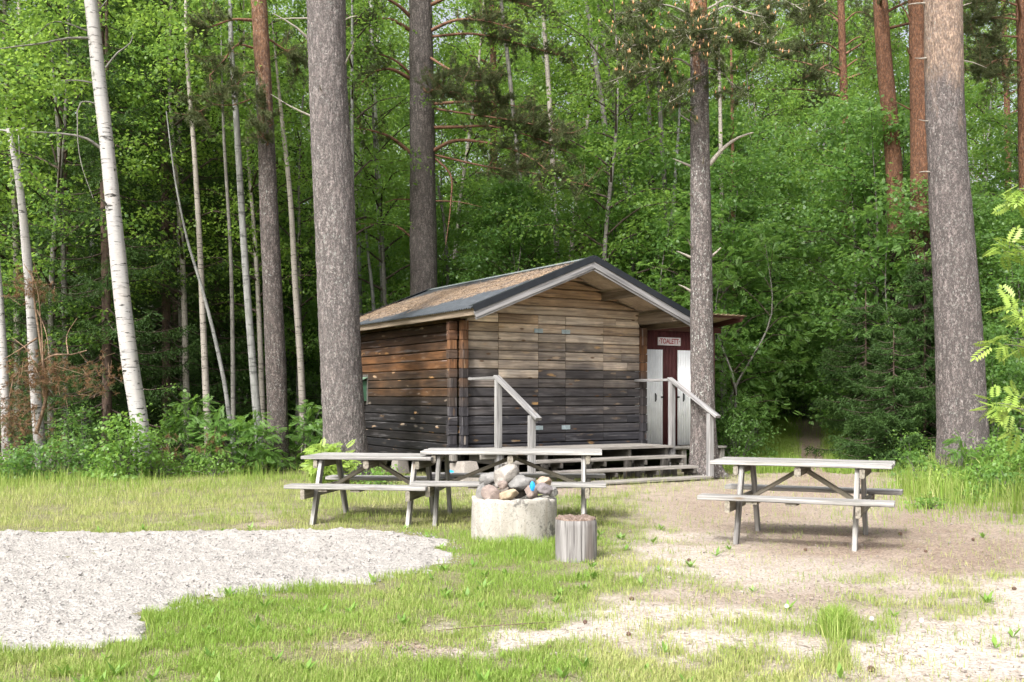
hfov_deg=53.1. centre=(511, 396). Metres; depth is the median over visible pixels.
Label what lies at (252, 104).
birch tree
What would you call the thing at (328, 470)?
rowan sapling
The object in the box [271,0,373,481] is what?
pine tree
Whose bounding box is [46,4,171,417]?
birch tree
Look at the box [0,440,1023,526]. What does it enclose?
tall grass
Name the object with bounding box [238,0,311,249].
alder tree
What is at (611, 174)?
alder tree
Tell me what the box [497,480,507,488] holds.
rock
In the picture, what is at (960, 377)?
pine tree
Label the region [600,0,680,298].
aspen tree
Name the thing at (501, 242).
cherry tree
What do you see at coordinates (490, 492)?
rock
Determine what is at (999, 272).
cherry tree
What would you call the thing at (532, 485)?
plastic scrap
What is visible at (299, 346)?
birch tree
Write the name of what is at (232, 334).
aspen tree
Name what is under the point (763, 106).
birch tree
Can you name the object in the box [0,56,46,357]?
alder tree
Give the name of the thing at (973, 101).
alder tree
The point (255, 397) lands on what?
aspen tree
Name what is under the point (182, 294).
birch tree
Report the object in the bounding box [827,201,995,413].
rowan tree
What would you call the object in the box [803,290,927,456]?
young spruce
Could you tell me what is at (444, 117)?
aspen tree
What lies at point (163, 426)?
shrub
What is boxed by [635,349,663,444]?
door
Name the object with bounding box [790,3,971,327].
alder tree
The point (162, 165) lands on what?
spruce tree
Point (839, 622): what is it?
lawn grass
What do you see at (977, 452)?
shrub
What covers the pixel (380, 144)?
aspen tree
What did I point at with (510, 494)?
rock
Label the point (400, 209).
cherry tree
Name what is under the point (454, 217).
cherry tree
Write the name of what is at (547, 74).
birch tree
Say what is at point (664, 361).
outhouse
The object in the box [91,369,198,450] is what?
undergrowth shrub
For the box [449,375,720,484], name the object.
porch steps
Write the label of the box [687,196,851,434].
rowan tree
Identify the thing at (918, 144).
pine tree
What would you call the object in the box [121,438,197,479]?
shrub
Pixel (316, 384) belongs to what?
undergrowth shrub
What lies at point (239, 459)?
rowan shrub
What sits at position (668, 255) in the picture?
rowan tree
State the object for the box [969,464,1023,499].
herb clump
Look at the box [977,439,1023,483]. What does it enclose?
shrub
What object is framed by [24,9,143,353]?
alder tree
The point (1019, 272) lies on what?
shrub
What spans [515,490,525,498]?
rock
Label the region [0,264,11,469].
birch tree
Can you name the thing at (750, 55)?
alder tree
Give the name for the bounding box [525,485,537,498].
rock
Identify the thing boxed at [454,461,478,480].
concrete block
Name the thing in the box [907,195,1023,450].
cherry tree
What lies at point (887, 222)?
rowan tree
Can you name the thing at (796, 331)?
cherry tree
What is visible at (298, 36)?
birch tree
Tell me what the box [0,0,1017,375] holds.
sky
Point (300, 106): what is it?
alder tree
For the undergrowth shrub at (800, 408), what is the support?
on the ground at (856, 560)
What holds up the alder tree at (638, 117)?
on the ground at (856, 560)
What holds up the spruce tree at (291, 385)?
on the ground at (856, 560)
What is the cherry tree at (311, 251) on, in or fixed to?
on the ground at (856, 560)
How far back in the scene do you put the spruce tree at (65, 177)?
21.73 m
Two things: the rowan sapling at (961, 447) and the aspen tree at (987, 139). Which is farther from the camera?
the aspen tree at (987, 139)
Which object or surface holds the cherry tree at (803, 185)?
on the ground at (856, 560)
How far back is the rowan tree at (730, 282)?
21.60 m
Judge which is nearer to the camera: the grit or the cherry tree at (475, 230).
the grit
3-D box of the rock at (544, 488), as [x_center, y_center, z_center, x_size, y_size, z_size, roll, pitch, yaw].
[0.291,0.871,9.748,0.209,0.117,0.174,8,0,0]
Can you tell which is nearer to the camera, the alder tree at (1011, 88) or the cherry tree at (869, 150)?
the cherry tree at (869, 150)
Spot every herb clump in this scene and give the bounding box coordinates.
[889,447,935,479]
[895,460,957,485]
[904,491,957,509]
[920,465,976,488]
[944,484,995,504]
[945,461,1009,491]
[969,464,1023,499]
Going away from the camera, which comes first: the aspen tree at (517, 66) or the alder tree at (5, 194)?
the alder tree at (5, 194)
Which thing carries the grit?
on the ground at (856, 560)
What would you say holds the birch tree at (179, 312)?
on the ground at (856, 560)
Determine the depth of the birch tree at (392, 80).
49.32 m
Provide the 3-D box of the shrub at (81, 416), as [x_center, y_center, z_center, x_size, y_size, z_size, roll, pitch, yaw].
[-7.303,0.734,17.714,1.521,1.350,1.786,0,0,0]
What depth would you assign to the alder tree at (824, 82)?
44.88 m
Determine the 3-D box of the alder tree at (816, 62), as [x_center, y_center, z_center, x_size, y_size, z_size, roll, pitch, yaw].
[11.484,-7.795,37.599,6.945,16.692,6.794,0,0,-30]
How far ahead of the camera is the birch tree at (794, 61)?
52.44 m
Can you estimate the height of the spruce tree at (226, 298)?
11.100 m
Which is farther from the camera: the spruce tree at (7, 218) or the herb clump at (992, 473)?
the spruce tree at (7, 218)
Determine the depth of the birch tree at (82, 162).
29.60 m
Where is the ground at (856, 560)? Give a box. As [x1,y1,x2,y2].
[0,382,1023,681]
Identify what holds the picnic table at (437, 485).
on the ground at (856, 560)
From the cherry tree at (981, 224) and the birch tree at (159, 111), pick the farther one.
the birch tree at (159, 111)
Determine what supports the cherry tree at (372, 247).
on the ground at (856, 560)
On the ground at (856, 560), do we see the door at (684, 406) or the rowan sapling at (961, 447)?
the rowan sapling at (961, 447)
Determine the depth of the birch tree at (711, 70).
35.91 m
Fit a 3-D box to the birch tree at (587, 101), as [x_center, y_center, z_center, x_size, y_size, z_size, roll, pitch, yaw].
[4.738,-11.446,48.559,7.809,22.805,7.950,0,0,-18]
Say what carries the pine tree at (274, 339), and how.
on the ground at (856, 560)
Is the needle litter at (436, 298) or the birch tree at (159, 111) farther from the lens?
the birch tree at (159, 111)
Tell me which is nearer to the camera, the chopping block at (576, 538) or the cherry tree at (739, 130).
the chopping block at (576, 538)
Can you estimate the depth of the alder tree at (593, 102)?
31.62 m
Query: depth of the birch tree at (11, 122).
22.25 m
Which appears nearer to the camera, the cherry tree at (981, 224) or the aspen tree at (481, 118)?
the cherry tree at (981, 224)
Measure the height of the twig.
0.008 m
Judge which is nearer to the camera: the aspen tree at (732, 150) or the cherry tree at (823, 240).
the aspen tree at (732, 150)
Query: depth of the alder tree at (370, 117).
37.89 m
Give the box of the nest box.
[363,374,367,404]
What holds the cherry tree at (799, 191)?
on the ground at (856, 560)
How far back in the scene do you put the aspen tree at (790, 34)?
42.12 m
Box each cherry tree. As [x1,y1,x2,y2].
[207,207,366,426]
[249,183,320,414]
[278,169,375,405]
[285,192,440,372]
[303,240,377,372]
[307,214,409,384]
[361,202,485,310]
[367,162,452,307]
[436,174,570,277]
[437,161,569,284]
[439,176,579,284]
[468,200,567,278]
[497,118,685,298]
[560,223,648,280]
[616,96,832,419]
[616,146,804,439]
[628,105,835,426]
[629,110,835,438]
[736,160,850,415]
[741,155,842,415]
[750,234,828,417]
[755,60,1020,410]
[762,92,1002,433]
[762,153,879,412]
[777,152,909,414]
[859,174,1023,440]
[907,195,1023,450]
[968,113,1023,414]
[975,202,1020,412]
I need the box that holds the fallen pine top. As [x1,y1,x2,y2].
[0,262,230,465]
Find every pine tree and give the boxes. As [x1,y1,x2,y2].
[168,0,307,469]
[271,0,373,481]
[346,0,604,433]
[395,0,553,265]
[568,6,720,267]
[593,0,832,477]
[756,0,908,411]
[856,0,980,410]
[889,0,931,444]
[907,0,992,471]
[963,0,1023,439]
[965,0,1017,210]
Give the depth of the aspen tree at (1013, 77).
59.58 m
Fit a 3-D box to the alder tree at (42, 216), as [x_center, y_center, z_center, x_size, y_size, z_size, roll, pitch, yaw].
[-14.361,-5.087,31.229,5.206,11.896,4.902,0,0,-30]
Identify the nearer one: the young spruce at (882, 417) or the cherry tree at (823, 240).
the young spruce at (882, 417)
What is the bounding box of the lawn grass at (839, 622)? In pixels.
[0,471,1023,681]
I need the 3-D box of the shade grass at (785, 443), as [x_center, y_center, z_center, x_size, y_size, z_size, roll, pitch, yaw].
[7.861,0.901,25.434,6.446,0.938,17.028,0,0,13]
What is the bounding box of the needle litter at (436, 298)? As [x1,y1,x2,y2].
[360,261,576,321]
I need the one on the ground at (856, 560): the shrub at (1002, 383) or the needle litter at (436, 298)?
the shrub at (1002, 383)
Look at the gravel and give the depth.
7.95 m
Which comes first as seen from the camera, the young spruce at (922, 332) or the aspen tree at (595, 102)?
the young spruce at (922, 332)
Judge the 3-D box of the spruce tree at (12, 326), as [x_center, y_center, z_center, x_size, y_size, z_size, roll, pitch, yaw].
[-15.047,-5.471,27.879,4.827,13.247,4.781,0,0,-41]
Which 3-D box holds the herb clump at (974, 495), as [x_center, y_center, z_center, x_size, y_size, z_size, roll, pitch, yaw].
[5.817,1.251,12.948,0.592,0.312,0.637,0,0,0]
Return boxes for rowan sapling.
[299,437,361,483]
[929,428,983,481]
[970,182,1023,455]
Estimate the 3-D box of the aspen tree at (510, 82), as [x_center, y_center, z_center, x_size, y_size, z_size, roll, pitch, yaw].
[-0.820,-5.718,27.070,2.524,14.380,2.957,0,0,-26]
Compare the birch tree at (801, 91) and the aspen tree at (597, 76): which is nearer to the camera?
the aspen tree at (597, 76)
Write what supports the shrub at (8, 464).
on the ground at (856, 560)
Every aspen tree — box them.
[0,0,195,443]
[0,1,137,461]
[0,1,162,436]
[107,9,235,453]
[153,21,293,453]
[161,0,291,468]
[274,0,435,241]
[294,0,409,314]
[301,102,409,309]
[306,6,406,297]
[349,0,408,309]
[371,5,465,256]
[377,88,487,285]
[438,58,487,252]
[442,0,525,268]
[442,0,538,244]
[485,9,558,206]
[497,0,586,209]
[498,2,592,252]
[529,1,642,187]
[554,0,651,277]
[559,0,636,276]
[584,0,630,267]
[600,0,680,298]
[642,0,689,284]
[666,1,773,295]
[715,5,826,194]
[730,49,735,444]
[963,0,1017,200]
[964,5,1012,185]
[978,7,1016,177]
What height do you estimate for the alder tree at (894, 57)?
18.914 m
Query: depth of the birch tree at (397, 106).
29.85 m
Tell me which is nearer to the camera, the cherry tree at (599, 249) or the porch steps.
the porch steps
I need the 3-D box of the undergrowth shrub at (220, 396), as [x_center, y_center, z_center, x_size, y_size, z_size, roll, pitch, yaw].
[-6.540,-0.100,24.103,3.321,2.712,3.033,0,0,42]
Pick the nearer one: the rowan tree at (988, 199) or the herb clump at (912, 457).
the herb clump at (912, 457)
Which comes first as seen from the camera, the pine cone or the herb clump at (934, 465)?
the pine cone
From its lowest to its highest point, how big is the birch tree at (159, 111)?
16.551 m
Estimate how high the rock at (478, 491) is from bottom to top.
0.194 m
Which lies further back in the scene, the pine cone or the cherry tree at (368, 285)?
the cherry tree at (368, 285)
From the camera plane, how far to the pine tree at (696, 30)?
16.79 m
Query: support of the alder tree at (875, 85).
on the ground at (856, 560)
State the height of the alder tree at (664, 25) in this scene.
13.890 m
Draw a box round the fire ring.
[471,495,556,542]
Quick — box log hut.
[360,255,689,472]
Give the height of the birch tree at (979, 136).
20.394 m
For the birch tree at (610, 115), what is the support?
on the ground at (856, 560)
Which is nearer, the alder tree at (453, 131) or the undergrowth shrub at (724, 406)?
the undergrowth shrub at (724, 406)
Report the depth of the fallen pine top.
17.33 m
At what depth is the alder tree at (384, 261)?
25.18 m
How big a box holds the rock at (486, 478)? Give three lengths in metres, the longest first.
0.225 x 0.195 x 0.113 m
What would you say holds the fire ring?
on the ground at (856, 560)
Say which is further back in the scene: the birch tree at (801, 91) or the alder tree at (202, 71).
the birch tree at (801, 91)
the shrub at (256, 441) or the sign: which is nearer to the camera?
the shrub at (256, 441)
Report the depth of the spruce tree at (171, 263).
26.40 m
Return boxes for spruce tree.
[0,0,100,446]
[0,0,167,456]
[0,0,226,458]
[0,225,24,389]
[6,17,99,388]
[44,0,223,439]
[58,0,266,452]
[70,0,292,445]
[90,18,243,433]
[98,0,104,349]
[115,1,291,439]
[160,61,163,315]
[196,0,321,439]
[765,83,817,410]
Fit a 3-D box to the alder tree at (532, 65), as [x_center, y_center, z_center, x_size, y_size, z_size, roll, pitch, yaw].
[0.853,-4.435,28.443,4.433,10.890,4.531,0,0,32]
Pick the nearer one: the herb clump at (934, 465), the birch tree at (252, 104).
the herb clump at (934, 465)
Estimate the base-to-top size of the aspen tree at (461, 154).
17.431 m
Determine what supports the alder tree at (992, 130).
on the ground at (856, 560)
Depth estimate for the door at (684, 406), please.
19.62 m
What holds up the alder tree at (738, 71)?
on the ground at (856, 560)
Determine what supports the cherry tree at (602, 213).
on the ground at (856, 560)
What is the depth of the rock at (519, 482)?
9.70 m
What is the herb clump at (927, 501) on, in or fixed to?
on the ground at (856, 560)
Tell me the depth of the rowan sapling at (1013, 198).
10.63 m
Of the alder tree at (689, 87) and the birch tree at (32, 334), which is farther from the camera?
the alder tree at (689, 87)
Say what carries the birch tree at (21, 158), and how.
on the ground at (856, 560)
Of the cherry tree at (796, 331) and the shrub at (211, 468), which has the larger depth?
the cherry tree at (796, 331)
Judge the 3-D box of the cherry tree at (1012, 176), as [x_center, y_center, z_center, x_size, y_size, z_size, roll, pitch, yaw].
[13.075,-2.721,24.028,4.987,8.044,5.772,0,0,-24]
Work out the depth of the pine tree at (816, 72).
28.52 m
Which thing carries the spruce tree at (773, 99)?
on the ground at (856, 560)
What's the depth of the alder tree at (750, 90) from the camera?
41.43 m
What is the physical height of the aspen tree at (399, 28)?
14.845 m
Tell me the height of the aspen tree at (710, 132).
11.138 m
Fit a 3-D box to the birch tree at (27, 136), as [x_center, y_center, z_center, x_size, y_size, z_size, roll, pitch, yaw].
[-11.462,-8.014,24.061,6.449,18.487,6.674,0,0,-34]
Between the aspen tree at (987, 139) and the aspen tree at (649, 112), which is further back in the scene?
the aspen tree at (987, 139)
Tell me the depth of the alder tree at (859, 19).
31.96 m
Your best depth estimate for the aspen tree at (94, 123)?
26.00 m
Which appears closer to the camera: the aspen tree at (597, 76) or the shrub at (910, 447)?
the shrub at (910, 447)
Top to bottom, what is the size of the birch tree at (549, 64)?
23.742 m
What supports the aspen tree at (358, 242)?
on the ground at (856, 560)
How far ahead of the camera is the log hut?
17.50 m
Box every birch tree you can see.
[0,0,130,448]
[0,0,149,442]
[0,0,212,477]
[0,1,81,286]
[0,127,47,469]
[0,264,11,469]
[2,0,201,280]
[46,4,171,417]
[48,0,288,455]
[69,0,249,303]
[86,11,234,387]
[120,22,244,445]
[121,0,316,448]
[130,0,253,464]
[188,0,293,398]
[189,0,316,408]
[213,17,310,452]
[274,1,308,147]
[277,0,461,286]
[305,0,408,306]
[354,18,435,265]
[355,0,540,284]
[381,14,520,279]
[465,0,672,272]
[480,0,660,270]
[504,6,587,210]
[529,0,579,262]
[538,5,658,255]
[555,0,730,282]
[640,0,770,300]
[650,0,751,446]
[713,1,806,236]
[714,0,826,301]
[748,0,838,185]
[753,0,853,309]
[755,1,827,236]
[964,25,1016,279]
[965,61,1013,182]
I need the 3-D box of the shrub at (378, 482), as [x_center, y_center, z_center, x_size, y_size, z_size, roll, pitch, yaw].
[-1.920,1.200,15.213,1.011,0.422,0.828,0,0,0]
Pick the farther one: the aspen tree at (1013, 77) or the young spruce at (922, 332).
the aspen tree at (1013, 77)
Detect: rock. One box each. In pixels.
[476,483,484,498]
[478,472,494,484]
[481,485,499,499]
[494,464,518,487]
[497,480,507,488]
[499,489,518,499]
[508,475,535,490]
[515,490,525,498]
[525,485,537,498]
[535,482,552,494]
[536,476,551,484]
[549,486,557,496]
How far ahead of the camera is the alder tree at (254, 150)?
34.03 m
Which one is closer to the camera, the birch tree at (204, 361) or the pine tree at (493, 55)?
the birch tree at (204, 361)
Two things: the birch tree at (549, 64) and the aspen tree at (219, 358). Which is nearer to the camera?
the aspen tree at (219, 358)
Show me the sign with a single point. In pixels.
(669, 341)
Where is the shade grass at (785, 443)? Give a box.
[722,414,902,473]
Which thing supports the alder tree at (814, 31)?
on the ground at (856, 560)
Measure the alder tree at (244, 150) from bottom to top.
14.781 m
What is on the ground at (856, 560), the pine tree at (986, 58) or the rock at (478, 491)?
the pine tree at (986, 58)
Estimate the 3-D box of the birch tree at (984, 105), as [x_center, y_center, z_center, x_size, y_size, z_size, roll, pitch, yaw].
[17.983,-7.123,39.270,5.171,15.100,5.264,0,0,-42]
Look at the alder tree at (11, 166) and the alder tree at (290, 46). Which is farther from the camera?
the alder tree at (290, 46)
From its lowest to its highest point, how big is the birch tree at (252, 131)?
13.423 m
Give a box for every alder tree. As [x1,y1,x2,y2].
[0,0,88,327]
[0,0,204,462]
[0,55,125,352]
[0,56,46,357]
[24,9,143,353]
[130,50,288,378]
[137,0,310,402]
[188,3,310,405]
[200,0,409,444]
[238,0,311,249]
[273,38,370,383]
[279,0,475,312]
[292,4,409,313]
[356,66,458,311]
[359,13,504,283]
[407,0,532,274]
[436,5,557,264]
[439,32,560,264]
[459,30,623,276]
[466,28,566,265]
[475,0,748,303]
[519,0,690,292]
[530,6,683,278]
[572,8,725,288]
[573,58,686,284]
[582,0,793,286]
[632,1,754,261]
[652,33,804,353]
[658,0,838,357]
[687,46,803,263]
[751,0,904,375]
[751,5,901,345]
[759,0,896,309]
[789,1,976,342]
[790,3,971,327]
[793,0,982,308]
[822,0,1016,340]
[825,0,908,161]
[902,73,999,205]
[964,0,1020,341]
[967,54,1017,296]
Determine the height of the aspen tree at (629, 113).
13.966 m
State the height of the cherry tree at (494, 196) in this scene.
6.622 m
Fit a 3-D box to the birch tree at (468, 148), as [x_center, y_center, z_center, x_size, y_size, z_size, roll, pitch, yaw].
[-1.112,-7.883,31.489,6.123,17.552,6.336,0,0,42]
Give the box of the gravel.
[0,527,455,652]
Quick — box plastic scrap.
[530,481,534,490]
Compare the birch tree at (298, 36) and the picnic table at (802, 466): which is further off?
the birch tree at (298, 36)
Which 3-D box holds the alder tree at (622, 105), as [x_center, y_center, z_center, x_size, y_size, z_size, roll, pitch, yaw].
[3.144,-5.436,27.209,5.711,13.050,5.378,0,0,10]
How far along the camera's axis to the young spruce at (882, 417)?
19.04 m
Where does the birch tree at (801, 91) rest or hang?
on the ground at (856, 560)
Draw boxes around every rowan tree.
[607,187,804,450]
[664,219,845,456]
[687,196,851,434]
[812,196,1023,429]
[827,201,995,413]
[843,182,1023,444]
[978,195,1023,419]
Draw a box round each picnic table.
[284,452,456,527]
[410,448,605,525]
[697,457,902,551]
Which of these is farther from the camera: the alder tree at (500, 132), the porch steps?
the alder tree at (500, 132)
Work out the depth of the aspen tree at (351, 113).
22.36 m
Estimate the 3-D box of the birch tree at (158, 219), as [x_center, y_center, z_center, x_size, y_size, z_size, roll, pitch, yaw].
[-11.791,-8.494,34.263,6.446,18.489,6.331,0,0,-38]
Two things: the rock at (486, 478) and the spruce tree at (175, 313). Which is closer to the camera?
the rock at (486, 478)
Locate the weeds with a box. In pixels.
[47,522,1019,681]
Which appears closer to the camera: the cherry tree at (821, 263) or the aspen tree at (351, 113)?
the aspen tree at (351, 113)
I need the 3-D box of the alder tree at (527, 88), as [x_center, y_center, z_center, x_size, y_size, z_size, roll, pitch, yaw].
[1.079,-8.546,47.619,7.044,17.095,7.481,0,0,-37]
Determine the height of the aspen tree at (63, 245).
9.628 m
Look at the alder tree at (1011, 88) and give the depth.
35.18 m
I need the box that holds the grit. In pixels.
[250,494,1023,681]
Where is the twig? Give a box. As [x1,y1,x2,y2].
[438,621,561,630]
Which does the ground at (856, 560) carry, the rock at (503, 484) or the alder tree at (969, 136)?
the alder tree at (969, 136)
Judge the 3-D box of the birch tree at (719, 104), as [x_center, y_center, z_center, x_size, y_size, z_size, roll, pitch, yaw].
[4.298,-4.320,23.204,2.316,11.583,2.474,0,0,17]
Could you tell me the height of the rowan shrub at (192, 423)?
1.626 m
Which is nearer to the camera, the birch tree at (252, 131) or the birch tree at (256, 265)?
the birch tree at (256, 265)
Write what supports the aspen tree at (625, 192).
on the ground at (856, 560)
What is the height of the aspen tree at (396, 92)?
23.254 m
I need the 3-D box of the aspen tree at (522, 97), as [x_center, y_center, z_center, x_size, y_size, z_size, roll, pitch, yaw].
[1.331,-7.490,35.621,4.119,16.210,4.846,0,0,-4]
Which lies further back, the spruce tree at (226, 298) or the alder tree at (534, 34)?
the alder tree at (534, 34)
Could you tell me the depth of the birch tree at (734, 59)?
44.51 m
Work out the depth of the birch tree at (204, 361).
19.96 m
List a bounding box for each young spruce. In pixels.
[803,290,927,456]
[828,330,935,471]
[845,253,1004,457]
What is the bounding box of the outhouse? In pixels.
[635,313,745,469]
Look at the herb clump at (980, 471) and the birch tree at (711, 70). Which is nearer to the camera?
the herb clump at (980, 471)
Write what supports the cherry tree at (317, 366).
on the ground at (856, 560)
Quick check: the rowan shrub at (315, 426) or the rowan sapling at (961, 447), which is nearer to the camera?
the rowan sapling at (961, 447)
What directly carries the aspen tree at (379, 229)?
on the ground at (856, 560)
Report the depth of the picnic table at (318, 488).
10.94 m
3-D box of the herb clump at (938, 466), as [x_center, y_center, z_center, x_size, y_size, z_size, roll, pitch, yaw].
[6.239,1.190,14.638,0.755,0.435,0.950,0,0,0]
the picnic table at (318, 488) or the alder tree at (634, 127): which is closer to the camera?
the picnic table at (318, 488)
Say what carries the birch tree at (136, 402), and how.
on the ground at (856, 560)
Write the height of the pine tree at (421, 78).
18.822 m
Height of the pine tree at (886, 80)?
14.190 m
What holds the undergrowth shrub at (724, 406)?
on the ground at (856, 560)
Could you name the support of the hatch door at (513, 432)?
in the log hut
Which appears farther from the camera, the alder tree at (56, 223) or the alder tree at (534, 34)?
the alder tree at (534, 34)
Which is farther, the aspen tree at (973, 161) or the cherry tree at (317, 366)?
the aspen tree at (973, 161)
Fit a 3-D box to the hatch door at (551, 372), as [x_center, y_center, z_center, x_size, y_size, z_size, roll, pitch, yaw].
[0.661,-0.303,17.379,0.547,2.140,0.073,0,0,-31]
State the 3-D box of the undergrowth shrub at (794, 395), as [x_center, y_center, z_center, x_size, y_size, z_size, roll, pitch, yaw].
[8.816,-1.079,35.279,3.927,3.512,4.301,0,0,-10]
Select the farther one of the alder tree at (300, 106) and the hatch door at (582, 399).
the alder tree at (300, 106)
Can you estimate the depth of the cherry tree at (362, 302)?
33.96 m
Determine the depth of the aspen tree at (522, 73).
42.99 m
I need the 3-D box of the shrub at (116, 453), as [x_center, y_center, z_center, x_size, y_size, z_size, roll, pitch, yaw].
[-6.338,0.817,16.452,1.382,1.189,1.298,0,0,0]
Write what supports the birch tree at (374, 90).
on the ground at (856, 560)
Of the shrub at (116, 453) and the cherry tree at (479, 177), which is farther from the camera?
the cherry tree at (479, 177)
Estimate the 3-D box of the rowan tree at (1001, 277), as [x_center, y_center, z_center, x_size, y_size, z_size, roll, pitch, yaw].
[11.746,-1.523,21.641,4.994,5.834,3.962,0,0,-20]
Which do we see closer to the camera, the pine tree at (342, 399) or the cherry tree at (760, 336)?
the pine tree at (342, 399)
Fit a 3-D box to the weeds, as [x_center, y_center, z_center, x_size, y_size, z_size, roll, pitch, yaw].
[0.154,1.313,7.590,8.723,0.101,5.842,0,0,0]
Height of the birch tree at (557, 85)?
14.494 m
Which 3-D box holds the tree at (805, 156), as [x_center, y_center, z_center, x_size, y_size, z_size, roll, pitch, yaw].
[8.266,-3.320,24.585,6.617,9.178,5.748,0,0,43]
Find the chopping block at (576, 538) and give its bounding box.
[555,514,596,562]
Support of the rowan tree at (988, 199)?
on the ground at (856, 560)
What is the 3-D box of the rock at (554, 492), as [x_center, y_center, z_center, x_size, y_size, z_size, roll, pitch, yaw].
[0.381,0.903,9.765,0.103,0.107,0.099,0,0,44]
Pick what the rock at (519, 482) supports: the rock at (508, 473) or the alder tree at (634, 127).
the rock at (508, 473)
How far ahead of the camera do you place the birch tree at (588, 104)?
26.46 m
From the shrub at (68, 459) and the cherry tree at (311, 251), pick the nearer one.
the shrub at (68, 459)
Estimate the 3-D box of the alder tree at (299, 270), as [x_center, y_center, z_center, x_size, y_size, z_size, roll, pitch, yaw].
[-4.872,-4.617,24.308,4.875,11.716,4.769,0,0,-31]
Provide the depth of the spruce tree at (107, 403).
20.32 m
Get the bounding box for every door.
[497,313,542,442]
[538,315,564,441]
[562,317,602,441]
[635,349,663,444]
[677,350,690,444]
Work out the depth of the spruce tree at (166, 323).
22.36 m
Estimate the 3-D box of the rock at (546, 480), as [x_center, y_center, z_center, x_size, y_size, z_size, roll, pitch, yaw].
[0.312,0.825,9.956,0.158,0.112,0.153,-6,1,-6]
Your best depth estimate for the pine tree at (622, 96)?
32.94 m
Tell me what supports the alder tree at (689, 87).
on the ground at (856, 560)
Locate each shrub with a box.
[0,434,60,479]
[4,430,110,480]
[37,400,130,473]
[75,411,166,481]
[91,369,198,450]
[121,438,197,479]
[146,383,188,472]
[151,391,225,473]
[159,334,309,447]
[169,406,297,475]
[180,444,247,477]
[226,424,289,470]
[261,399,322,470]
[288,337,321,419]
[351,464,410,484]
[687,370,778,456]
[715,390,785,457]
[775,337,838,419]
[779,339,819,411]
[868,427,935,469]
[947,425,1023,472]
[947,440,1005,464]
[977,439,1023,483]
[980,229,1023,453]
[982,320,1023,461]
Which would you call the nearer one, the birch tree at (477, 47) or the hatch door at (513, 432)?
the hatch door at (513, 432)
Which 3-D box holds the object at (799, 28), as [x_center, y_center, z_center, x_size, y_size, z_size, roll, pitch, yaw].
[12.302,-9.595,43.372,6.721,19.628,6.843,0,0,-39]
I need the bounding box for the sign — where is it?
[658,337,680,345]

